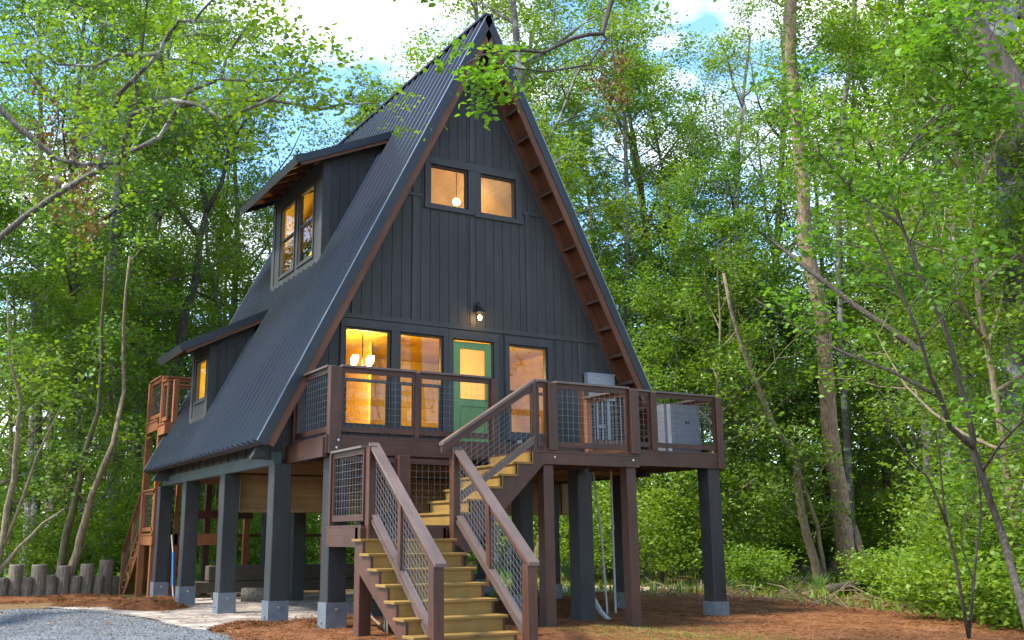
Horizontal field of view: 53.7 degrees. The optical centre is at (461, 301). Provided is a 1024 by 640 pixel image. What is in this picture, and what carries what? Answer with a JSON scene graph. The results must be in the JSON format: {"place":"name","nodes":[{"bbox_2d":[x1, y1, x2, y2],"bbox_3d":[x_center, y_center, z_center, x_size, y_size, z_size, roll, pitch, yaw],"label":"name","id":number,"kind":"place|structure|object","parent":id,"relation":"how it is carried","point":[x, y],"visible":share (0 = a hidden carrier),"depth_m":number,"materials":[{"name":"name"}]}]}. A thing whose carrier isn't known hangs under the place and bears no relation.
{"place":"outdoors","nodes":[
{"label":"outdoors","id":0,"kind":"place"},
{"bbox_2d":[119,492,178,594],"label":"staircase","id":1,"kind":"structure","parent":0,"point":[128,587],"depth_m":26.12,"materials":[{"name":"brown wood"}]},
{"bbox_2d":[48,593,500,630],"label":"paved patio","id":2,"kind":"structure","parent":0,"point":[302,608],"depth_m":19.21,"materials":[{"name":"grey stone"}]},
{"bbox_2d":[195,564,476,598],"bbox_3d":[-2.679,6.881,24.901,7.900,0.800,0.400,7,-15,-28],"label":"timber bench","id":3,"kind":"object","parent":2,"relation":"on","point":[249,576],"visible":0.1,"depth_m":23.62,"materials":[{"name":"grey wood"}]},
{"bbox_2d":[0,0,1018,519],"label":"sky","id":4,"kind":"structure","parent":0,"point":[376,23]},
{"bbox_2d":[0,524,1022,635],"bbox_3d":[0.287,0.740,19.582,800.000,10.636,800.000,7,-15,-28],"label":"ground","id":5,"kind":"structure","parent":0,"point":[131,596],"depth_m":25.32,"materials":[{"name":"brown soil"}]},
{"bbox_2d":[0,261,96,572],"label":"tree","id":6,"kind":"object","parent":5,"relation":"on","point":[39,430],"visible":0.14,"depth_m":30.91,"materials":[{"name":"green plant"}]},
{"bbox_2d":[0,290,102,574],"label":"tree","id":7,"kind":"object","parent":5,"relation":"on","point":[5,532],"visible":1,"depth_m":20.91,"materials":[{"name":"green plant"}]},
{"bbox_2d":[0,560,118,596],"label":"log palisade","id":8,"kind":"object","parent":5,"relation":"on","point":[39,581],"visible":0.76,"depth_m":24.15,"materials":[{"name":"grey wood"}]},
{"bbox_2d":[0,186,122,563],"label":"tree","id":9,"kind":"object","parent":5,"relation":"on","point":[10,218],"visible":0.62,"depth_m":27.68,"materials":[{"name":"green plant"}]},
{"bbox_2d":[0,0,124,214],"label":"tree","id":10,"kind":"object","parent":5,"relation":"on","point":[8,62],"visible":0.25,"depth_m":33.66,"materials":[{"name":"green plant"}]},
{"bbox_2d":[0,85,153,499],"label":"tree","id":11,"kind":"object","parent":5,"relation":"on","point":[8,108],"visible":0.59,"depth_m":26.84,"materials":[{"name":"green plant"}]},
{"bbox_2d":[47,132,134,255],"bbox_3d":[-8.755,-2.593,23.932,1.625,3.304,1.585,-2,-13,8],"label":"tree foliage","id":12,"kind":"object","parent":11,"relation":"attached to","point":[88,222],"visible":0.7,"depth_m":23.91,"materials":[{"name":"green plant"}]},
{"bbox_2d":[0,278,168,580],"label":"tree","id":13,"kind":"object","parent":5,"relation":"on","point":[94,304],"visible":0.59,"depth_m":28.99,"materials":[{"name":"green plant"}]},
{"bbox_2d":[21,229,149,574],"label":"tree","id":14,"kind":"object","parent":5,"relation":"on","point":[63,549],"visible":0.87,"depth_m":25.02,"materials":[{"name":"green plant"}]},
{"bbox_2d":[11,223,171,576],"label":"tree","id":15,"kind":"object","parent":5,"relation":"on","point":[77,551],"visible":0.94,"depth_m":24.93,"materials":[{"name":"green plant"}]},
{"bbox_2d":[0,0,184,576],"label":"tree","id":16,"kind":"object","parent":5,"relation":"on","point":[27,507],"visible":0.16,"depth_m":37.89,"materials":[{"name":"green plant"}]},
{"bbox_2d":[0,286,188,526],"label":"tree","id":17,"kind":"object","parent":5,"relation":"on","point":[131,313],"visible":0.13,"depth_m":36.94,"materials":[{"name":"green plant"}]},
{"bbox_2d":[0,192,199,520],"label":"tree","id":18,"kind":"object","parent":5,"relation":"on","point":[122,223],"visible":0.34,"depth_m":33.99,"materials":[{"name":"green plant"}]},
{"bbox_2d":[0,0,204,574],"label":"tree","id":19,"kind":"object","parent":5,"relation":"on","point":[22,427],"visible":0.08,"depth_m":40.75,"materials":[{"name":"green plant"}]},
{"bbox_2d":[0,0,219,575],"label":"tree","id":20,"kind":"object","parent":5,"relation":"on","point":[48,4],"visible":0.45,"depth_m":31.60,"materials":[{"name":"green plant"}]},
{"bbox_2d":[0,609,228,639],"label":"gravel drive","id":21,"kind":"structure","parent":5,"relation":"on","point":[106,632],"depth_m":15.84,"materials":[{"name":"grey gravel"}]},
{"bbox_2d":[0,608,249,639],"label":"gravel stones","id":22,"kind":"object","parent":21,"relation":"on","point":[27,611],"visible":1,"depth_m":16.13,"materials":[{"name":"grey gravel"}]},
{"bbox_2d":[4,67,238,531],"bbox_3d":[-12.632,0.348,39.584,8.934,20.707,8.296,-8,-15,31],"label":"tree","id":23,"kind":"object","parent":5,"relation":"on","point":[197,203],"visible":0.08,"depth_m":39.50,"materials":[{"name":"green plant"}]},
{"bbox_2d":[82,152,182,564],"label":"tree","id":24,"kind":"object","parent":5,"relation":"on","point":[114,249],"visible":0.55,"depth_m":32.87,"materials":[{"name":"green plant"}]},
{"bbox_2d":[0,0,272,575],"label":"tree","id":25,"kind":"object","parent":5,"relation":"on","point":[145,28],"visible":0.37,"depth_m":35.17,"materials":[{"name":"green plant"}]},
{"bbox_2d":[44,0,253,567],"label":"tree","id":26,"kind":"object","parent":5,"relation":"on","point":[173,49],"visible":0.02,"depth_m":48.10,"materials":[{"name":"green plant"}]},
{"bbox_2d":[82,254,222,515],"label":"tree","id":27,"kind":"object","parent":5,"relation":"on","point":[179,290],"visible":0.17,"depth_m":36.02,"materials":[{"name":"green plant"}]},
{"bbox_2d":[45,0,294,575],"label":"tree","id":28,"kind":"object","parent":5,"relation":"on","point":[219,269],"visible":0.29,"depth_m":40.33,"materials":[{"name":"green plant"}]},
{"bbox_2d":[0,591,352,632],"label":"pine straw mounds","id":29,"kind":"object","parent":5,"relation":"on","point":[223,626],"visible":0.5,"depth_m":20.50,"materials":[{"name":"brown plant"}]},
{"bbox_2d":[97,85,290,533],"bbox_3d":[-9.398,0.955,34.519,7.140,17.223,4.097,-1,-13,2],"label":"tree","id":30,"kind":"object","parent":5,"relation":"on","point":[184,317],"visible":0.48,"depth_m":35.91,"materials":[{"name":"green plant"}]},
{"bbox_2d":[130,103,278,557],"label":"tree","id":31,"kind":"object","parent":5,"relation":"on","point":[242,201],"visible":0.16,"depth_m":46.05,"materials":[{"name":"green plant"}]},
{"bbox_2d":[81,3,336,571],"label":"tree","id":32,"kind":"object","parent":5,"relation":"on","point":[262,126],"visible":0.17,"depth_m":44.75,"materials":[{"name":"green plant"}]},
{"bbox_2d":[185,187,251,564],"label":"tree","id":33,"kind":"object","parent":5,"relation":"on","point":[216,294],"visible":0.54,"depth_m":42.33,"materials":[{"name":"green plant"}]},
{"bbox_2d":[0,0,447,241],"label":"overhanging tree","id":34,"kind":"object","parent":5,"relation":"on","point":[109,118],"visible":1,"depth_m":17.58,"materials":[{"name":"green plant"}]},
{"bbox_2d":[13,73,93,220],"bbox_3d":[-8.932,-3.346,22.170,1.523,3.179,1.870,-4,-14,15],"label":"tree foliage","id":35,"kind":"object","parent":34,"relation":"attached to","point":[46,134],"visible":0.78,"depth_m":21.87,"materials":[{"name":"green plant"}]},
{"bbox_2d":[186,169,272,564],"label":"tree","id":36,"kind":"object","parent":5,"relation":"on","point":[254,224],"visible":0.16,"depth_m":43.84,"materials":[{"name":"green plant"}]},
{"bbox_2d":[134,375,387,596],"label":"deck","id":37,"kind":"structure","parent":5,"relation":"on","point":[161,423],"depth_m":25.07,"materials":[{"name":"wood"}]},
{"bbox_2d":[253,71,409,274],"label":"tree","id":38,"kind":"object","parent":5,"relation":"on","point":[380,98],"visible":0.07,"depth_m":46.82,"materials":[{"name":"green plant"}]},
{"bbox_2d":[143,12,657,622],"bbox_3d":[-1.718,0.863,23.064,9.185,12.000,9.136,7,-15,-28],"label":"frame cabin","id":39,"kind":"object","parent":5,"relation":"on","point":[391,250],"visible":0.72,"depth_m":20.47,"materials":[{"name":"black wood"}]},
{"bbox_2d":[339,317,395,433],"bbox_3d":[-1.728,1.357,18.338,1.114,2.060,0.142,7,-15,-28],"label":"window","id":40,"kind":"structure","parent":39,"relation":"in","point":[389,328],"depth_m":18.42,"materials":[{"name":"clear glass"}]},
{"bbox_2d":[395,323,447,436],"bbox_3d":[-0.766,1.475,18.851,1.114,2.060,0.142,7,-15,-28],"label":"window","id":41,"kind":"structure","parent":39,"relation":"in","point":[441,334],"depth_m":18.92,"materials":[{"name":"clear glass"}]},
{"bbox_2d":[424,155,475,215],"bbox_3d":[-0.257,-2.288,20.024,1.129,1.080,0.142,7,-15,-28],"label":"window","id":42,"kind":"structure","parent":39,"relation":"in","point":[449,165],"depth_m":20.05,"materials":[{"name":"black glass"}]},
{"bbox_2d":[454,341,490,441],"bbox_3d":[0.213,1.801,19.311,0.845,2.070,0.116,7,-15,-28],"label":"door","id":43,"kind":"structure","parent":39,"relation":"in","point":[465,403],"depth_m":19.30,"materials":[{"name":"green wood"}]},
{"bbox_2d":[474,165,522,224],"bbox_3d":[0.720,-2.159,20.543,1.134,1.100,0.142,7,-15,-28],"label":"window","id":44,"kind":"structure","parent":39,"relation":"in","point":[514,178],"depth_m":20.58,"materials":[{"name":"black wood"}]},
{"bbox_2d":[504,336,552,440],"bbox_3d":[1.310,1.739,19.957,1.120,2.040,0.142,7,-15,-28],"label":"window","id":45,"kind":"structure","parent":39,"relation":"in","point":[537,344],"depth_m":19.94,"materials":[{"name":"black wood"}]},
{"bbox_2d":[584,372,614,439],"bbox_3d":[2.850,2.291,20.511,0.700,1.670,0.211,7,-15,-28],"label":"electrical panel","id":46,"kind":"object","parent":39,"relation":"attached to","point":[598,378],"visible":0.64,"depth_m":20.59,"materials":[{"name":"grey paint"}]},
{"bbox_2d":[352,442,539,639],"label":"staircase","id":47,"kind":"structure","parent":5,"relation":"on","point":[439,595],"depth_m":13.54,"materials":[{"name":"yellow wood"}]},
{"bbox_2d":[381,0,577,571],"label":"tree","id":48,"kind":"object","parent":5,"relation":"on","point":[427,55],"visible":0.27,"depth_m":39.22,"materials":[{"name":"green plant"}]},
{"bbox_2d":[335,0,623,209],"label":"tree","id":49,"kind":"object","parent":5,"relation":"on","point":[532,42],"visible":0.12,"depth_m":46.21,"materials":[{"name":"green plant"}]},
{"bbox_2d":[0,246,1000,563],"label":"distant woodland","id":50,"kind":"object","parent":5,"relation":"on","point":[470,552],"visible":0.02,"depth_m":55.81,"materials":[{"name":"green plant"}]},
{"bbox_2d":[324,0,679,573],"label":"tree","id":51,"kind":"object","parent":5,"relation":"on","point":[513,20],"visible":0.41,"depth_m":36.42,"materials":[{"name":"green plant"}]},
{"bbox_2d":[282,364,729,636],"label":"front deck","id":52,"kind":"structure","parent":5,"relation":"on","point":[334,450],"depth_m":16.62,"materials":[{"name":"wood"}]},
{"bbox_2d":[419,378,543,552],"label":"staircase","id":53,"kind":"structure","parent":52,"relation":"attached to","point":[507,478],"depth_m":15.66,"materials":[{"name":"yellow wood"}]},
{"bbox_2d":[657,404,700,452],"bbox_3d":[4.221,2.544,19.990,0.910,0.974,0.660,7,-15,-28],"label":"ac unit","id":54,"kind":"object","parent":52,"relation":"on","point":[692,426],"visible":0.66,"depth_m":19.70,"materials":[{"name":"grey paint"}]},
{"bbox_2d":[0,384,1023,630],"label":"undergrowth","id":55,"kind":"object","parent":5,"relation":"on","point":[912,572],"visible":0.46,"depth_m":27.30,"materials":[{"name":"green plant"}]},
{"bbox_2d":[0,570,1023,639],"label":"fallen twigs","id":56,"kind":"object","parent":5,"relation":"on","point":[778,598],"depth_m":23.33,"materials":[{"name":"brown wood"}]},
{"bbox_2d":[471,1,601,569],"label":"tree","id":57,"kind":"object","parent":5,"relation":"on","point":[572,49],"visible":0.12,"depth_m":46.18,"materials":[{"name":"green plant"}]},
{"bbox_2d":[513,43,696,576],"bbox_3d":[3.708,-0.141,37.795,8.296,20.707,8.934,4,-14,-16],"label":"tree","id":58,"kind":"object","parent":5,"relation":"on","point":[554,138],"visible":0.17,"depth_m":38.59,"materials":[{"name":"green plant"}]},
{"bbox_2d":[223,592,1023,639],"bbox_3d":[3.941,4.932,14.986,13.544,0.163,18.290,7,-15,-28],"label":"pine straw bed","id":59,"kind":"object","parent":5,"relation":"on","point":[569,634],"visible":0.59,"depth_m":16.39,"materials":[{"name":"brown plant"}]},
{"bbox_2d":[833,342,1017,638],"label":"bare sapling","id":60,"kind":"object","parent":59,"relation":"on","point":[968,628],"visible":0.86,"depth_m":14.29,"materials":[{"name":"brown plant"}]},
{"bbox_2d":[551,48,714,566],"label":"tree","id":61,"kind":"object","parent":5,"relation":"on","point":[606,131],"visible":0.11,"depth_m":54.80,"materials":[{"name":"green plant"}]},
{"bbox_2d":[552,7,740,578],"bbox_3d":[6.902,-0.862,38.374,6.786,22.377,9.545,3,-14,-15],"label":"tree","id":62,"kind":"object","parent":5,"relation":"on","point":[628,215],"visible":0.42,"depth_m":39.62,"materials":[{"name":"green plant"}]},
{"bbox_2d":[585,225,725,576],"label":"tree","id":63,"kind":"object","parent":5,"relation":"on","point":[647,262],"visible":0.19,"depth_m":37.94,"materials":[{"name":"green plant"}]},
{"bbox_2d":[532,0,782,574],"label":"tree","id":64,"kind":"object","parent":5,"relation":"on","point":[663,86],"visible":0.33,"depth_m":43.79,"materials":[{"name":"green plant"}]},
{"bbox_2d":[573,45,784,573],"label":"tree","id":65,"kind":"object","parent":5,"relation":"on","point":[691,92],"visible":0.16,"depth_m":42.71,"materials":[{"name":"green plant"}]},
{"bbox_2d":[607,204,771,573],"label":"tree","id":66,"kind":"object","parent":5,"relation":"on","point":[621,244],"visible":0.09,"depth_m":42.42,"materials":[{"name":"green plant"}]},
{"bbox_2d":[593,260,795,581],"bbox_3d":[6.928,4.166,32.953,6.167,10.248,7.373,-10,-16,36],"label":"tree","id":67,"kind":"object","parent":5,"relation":"on","point":[642,302],"visible":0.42,"depth_m":32.51,"materials":[{"name":"green plant"}]},
{"bbox_2d":[393,0,1023,130],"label":"overhanging oak","id":68,"kind":"object","parent":5,"relation":"on","point":[1009,66],"visible":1,"depth_m":13.35,"materials":[{"name":"green plant"}]},
{"bbox_2d":[630,127,805,540],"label":"tree","id":69,"kind":"object","parent":5,"relation":"on","point":[658,176],"visible":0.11,"depth_m":43.81,"materials":[{"name":"green plant"}]},
{"bbox_2d":[678,211,787,545],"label":"tree","id":70,"kind":"object","parent":5,"relation":"on","point":[736,441],"visible":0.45,"depth_m":32.48,"materials":[{"name":"green plant"}]},
{"bbox_2d":[601,136,866,546],"bbox_3d":[9.540,1.762,35.652,10.441,16.112,8.716,-12,-18,42],"label":"tree","id":71,"kind":"object","parent":5,"relation":"on","point":[723,168],"visible":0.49,"depth_m":35.28,"materials":[{"name":"green plant"}]},
{"bbox_2d":[608,0,873,576],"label":"tree","id":72,"kind":"object","parent":5,"relation":"on","point":[743,95],"visible":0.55,"depth_m":42.28,"materials":[{"name":"green plant"}]},
{"bbox_2d":[636,198,846,582],"bbox_3d":[8.248,2.803,31.309,6.893,12.165,6.687,-4,-14,17],"label":"tree","id":73,"kind":"object","parent":5,"relation":"on","point":[737,221],"visible":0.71,"depth_m":31.43,"materials":[{"name":"green plant"}]},
{"bbox_2d":[468,565,1021,626],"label":"forest floor weeds","id":74,"kind":"object","parent":5,"relation":"on","point":[653,587],"visible":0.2,"depth_m":26.39,"materials":[{"name":"green plant"}]},
{"bbox_2d":[615,0,883,560],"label":"tree","id":75,"kind":"object","parent":5,"relation":"on","point":[782,60],"visible":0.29,"depth_m":48.30,"materials":[{"name":"green plant"}]},
{"bbox_2d":[484,572,1021,626],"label":"forest floor leaves","id":76,"kind":"object","parent":5,"relation":"on","point":[822,603],"visible":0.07,"depth_m":25.10,"materials":[{"name":"brown plant"}]},
{"bbox_2d":[640,244,867,547],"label":"tree","id":77,"kind":"object","parent":5,"relation":"on","point":[783,325],"visible":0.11,"depth_m":42.22,"materials":[{"name":"green plant"}]},
{"bbox_2d":[681,279,842,557],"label":"tree","id":78,"kind":"object","parent":5,"relation":"on","point":[775,420],"visible":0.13,"depth_m":39.52,"materials":[{"name":"green plant"}]},
{"bbox_2d":[664,101,877,570],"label":"tree","id":79,"kind":"object","parent":5,"relation":"on","point":[750,123],"visible":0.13,"depth_m":46.75,"materials":[{"name":"green plant"}]},
{"bbox_2d":[701,273,864,583],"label":"tree","id":80,"kind":"object","parent":5,"relation":"on","point":[802,517],"visible":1,"depth_m":29.61,"materials":[{"name":"green plant"}]},
{"bbox_2d":[713,0,854,579],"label":"tall pine","id":81,"kind":"object","parent":5,"relation":"on","point":[828,414],"visible":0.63,"depth_m":33.15,"materials":[{"name":"brown plant"}]},
{"bbox_2d":[700,326,867,572],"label":"tree","id":82,"kind":"object","parent":5,"relation":"on","point":[787,342],"visible":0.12,"depth_m":42.89,"materials":[{"name":"green plant"}]},
{"bbox_2d":[721,271,865,561],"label":"tree","id":83,"kind":"object","parent":5,"relation":"on","point":[802,395],"visible":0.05,"depth_m":44.18,"materials":[{"name":"green plant"}]},
{"bbox_2d":[741,57,895,568],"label":"tree","id":84,"kind":"object","parent":5,"relation":"on","point":[789,226],"visible":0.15,"depth_m":46.82,"materials":[{"name":"green plant"}]},
{"bbox_2d":[724,0,930,566],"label":"tree","id":85,"kind":"object","parent":5,"relation":"on","point":[868,17],"visible":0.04,"depth_m":52.34,"materials":[{"name":"green plant"}]},
{"bbox_2d":[794,0,888,567],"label":"tree","id":86,"kind":"object","parent":5,"relation":"on","point":[846,434],"visible":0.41,"depth_m":38.91,"materials":[{"name":"grey plant"}]},
{"bbox_2d":[791,271,911,526],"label":"tree","id":87,"kind":"object","parent":5,"relation":"on","point":[859,501],"visible":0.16,"depth_m":43.49,"materials":[{"name":"green plant"}]},
{"bbox_2d":[759,36,969,549],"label":"tree","id":88,"kind":"object","parent":5,"relation":"on","point":[887,482],"visible":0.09,"depth_m":43.22,"materials":[{"name":"green plant"}]},
{"bbox_2d":[721,0,1023,627],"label":"foreground maple","id":89,"kind":"object","parent":5,"relation":"on","point":[998,100],"visible":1,"depth_m":12.58,"materials":[{"name":"green plant"}]},
{"bbox_2d":[758,229,999,486],"bbox_3d":[11.628,1.861,28.302,0.955,9.787,6.968,11,-17,-40],"label":"branch","id":90,"kind":"object","parent":5,"relation":"on","point":[856,306],"visible":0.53,"depth_m":29.00,"materials":[{"name":"brown plant"}]},
{"bbox_2d":[746,0,1016,360],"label":"tree","id":91,"kind":"object","parent":5,"relation":"on","point":[875,28],"visible":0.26,"depth_m":29.54,"materials":[{"name":"green plant"}]},
{"bbox_2d":[780,3,989,551],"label":"tree","id":92,"kind":"object","parent":5,"relation":"on","point":[827,62],"visible":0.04,"depth_m":50.11,"materials":[{"name":"green plant"}]},
{"bbox_2d":[768,176,1002,549],"bbox_3d":[17.248,2.555,39.070,8.716,16.112,10.441,0,-13,-1],"label":"tree","id":93,"kind":"object","parent":5,"relation":"on","point":[855,365],"visible":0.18,"depth_m":38.71,"materials":[{"name":"green plant"}]},
{"bbox_2d":[804,226,1002,518],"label":"tree","id":94,"kind":"object","parent":5,"relation":"on","point":[889,440],"visible":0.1,"depth_m":37.45,"materials":[{"name":"green plant"}]},
{"bbox_2d":[805,0,1003,518],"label":"tree","id":95,"kind":"object","parent":5,"relation":"on","point":[852,42],"visible":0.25,"depth_m":31.58,"materials":[{"name":"green plant"}]},
{"bbox_2d":[787,0,1023,551],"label":"tree","id":96,"kind":"object","parent":5,"relation":"on","point":[971,215],"visible":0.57,"depth_m":19.22,"materials":[{"name":"green plant"}]},
{"bbox_2d":[817,255,999,545],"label":"tree","id":97,"kind":"object","parent":5,"relation":"on","point":[885,500],"visible":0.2,"depth_m":40.64,"materials":[{"name":"green plant"}]},
{"bbox_2d":[849,0,986,553],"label":"tree","id":98,"kind":"object","parent":5,"relation":"on","point":[926,458],"visible":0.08,"depth_m":35.75,"materials":[{"name":"green plant"}]},
{"bbox_2d":[836,133,1000,465],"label":"tree","id":99,"kind":"object","parent":5,"relation":"on","point":[944,174],"visible":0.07,"depth_m":36.08,"materials":[{"name":"green plant"}]},
{"bbox_2d":[843,233,1002,563],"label":"tree","id":100,"kind":"object","parent":5,"relation":"on","point":[933,350],"visible":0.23,"depth_m":25.54,"materials":[{"name":"green plant"}]},
{"bbox_2d":[827,0,1023,625],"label":"tree","id":101,"kind":"object","parent":5,"relation":"on","point":[1010,25],"visible":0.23,"depth_m":20.75,"materials":[{"name":"green plant"}]},
{"bbox_2d":[851,0,1023,337],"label":"tree","id":102,"kind":"object","parent":5,"relation":"on","point":[933,147],"visible":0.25,"depth_m":22.78,"materials":[{"name":"green plant"}]},
{"bbox_2d":[894,152,1003,493],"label":"tree","id":103,"kind":"object","parent":5,"relation":"on","point":[966,357],"visible":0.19,"depth_m":23.54,"materials":[{"name":"green plant"}]},
{"bbox_2d":[898,174,1002,558],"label":"tree","id":104,"kind":"object","parent":5,"relation":"on","point":[955,387],"visible":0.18,"depth_m":24.89,"materials":[{"name":"green plant"}]},
{"bbox_2d":[926,133,1023,562],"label":"tree","id":105,"kind":"object","parent":5,"relation":"on","point":[1005,327],"visible":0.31,"depth_m":20.41,"materials":[{"name":"green plant"}]},
{"bbox_2d":[583,31,637,157],"bbox_3d":[4.502,-6.191,30.035,1.868,3.816,1.357,-8,-15,30],"label":"dead foliage","id":106,"kind":"object","parent":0,"point":[615,82],"visible":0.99,"depth_m":30.00,"materials":[{"name":"green plant"}]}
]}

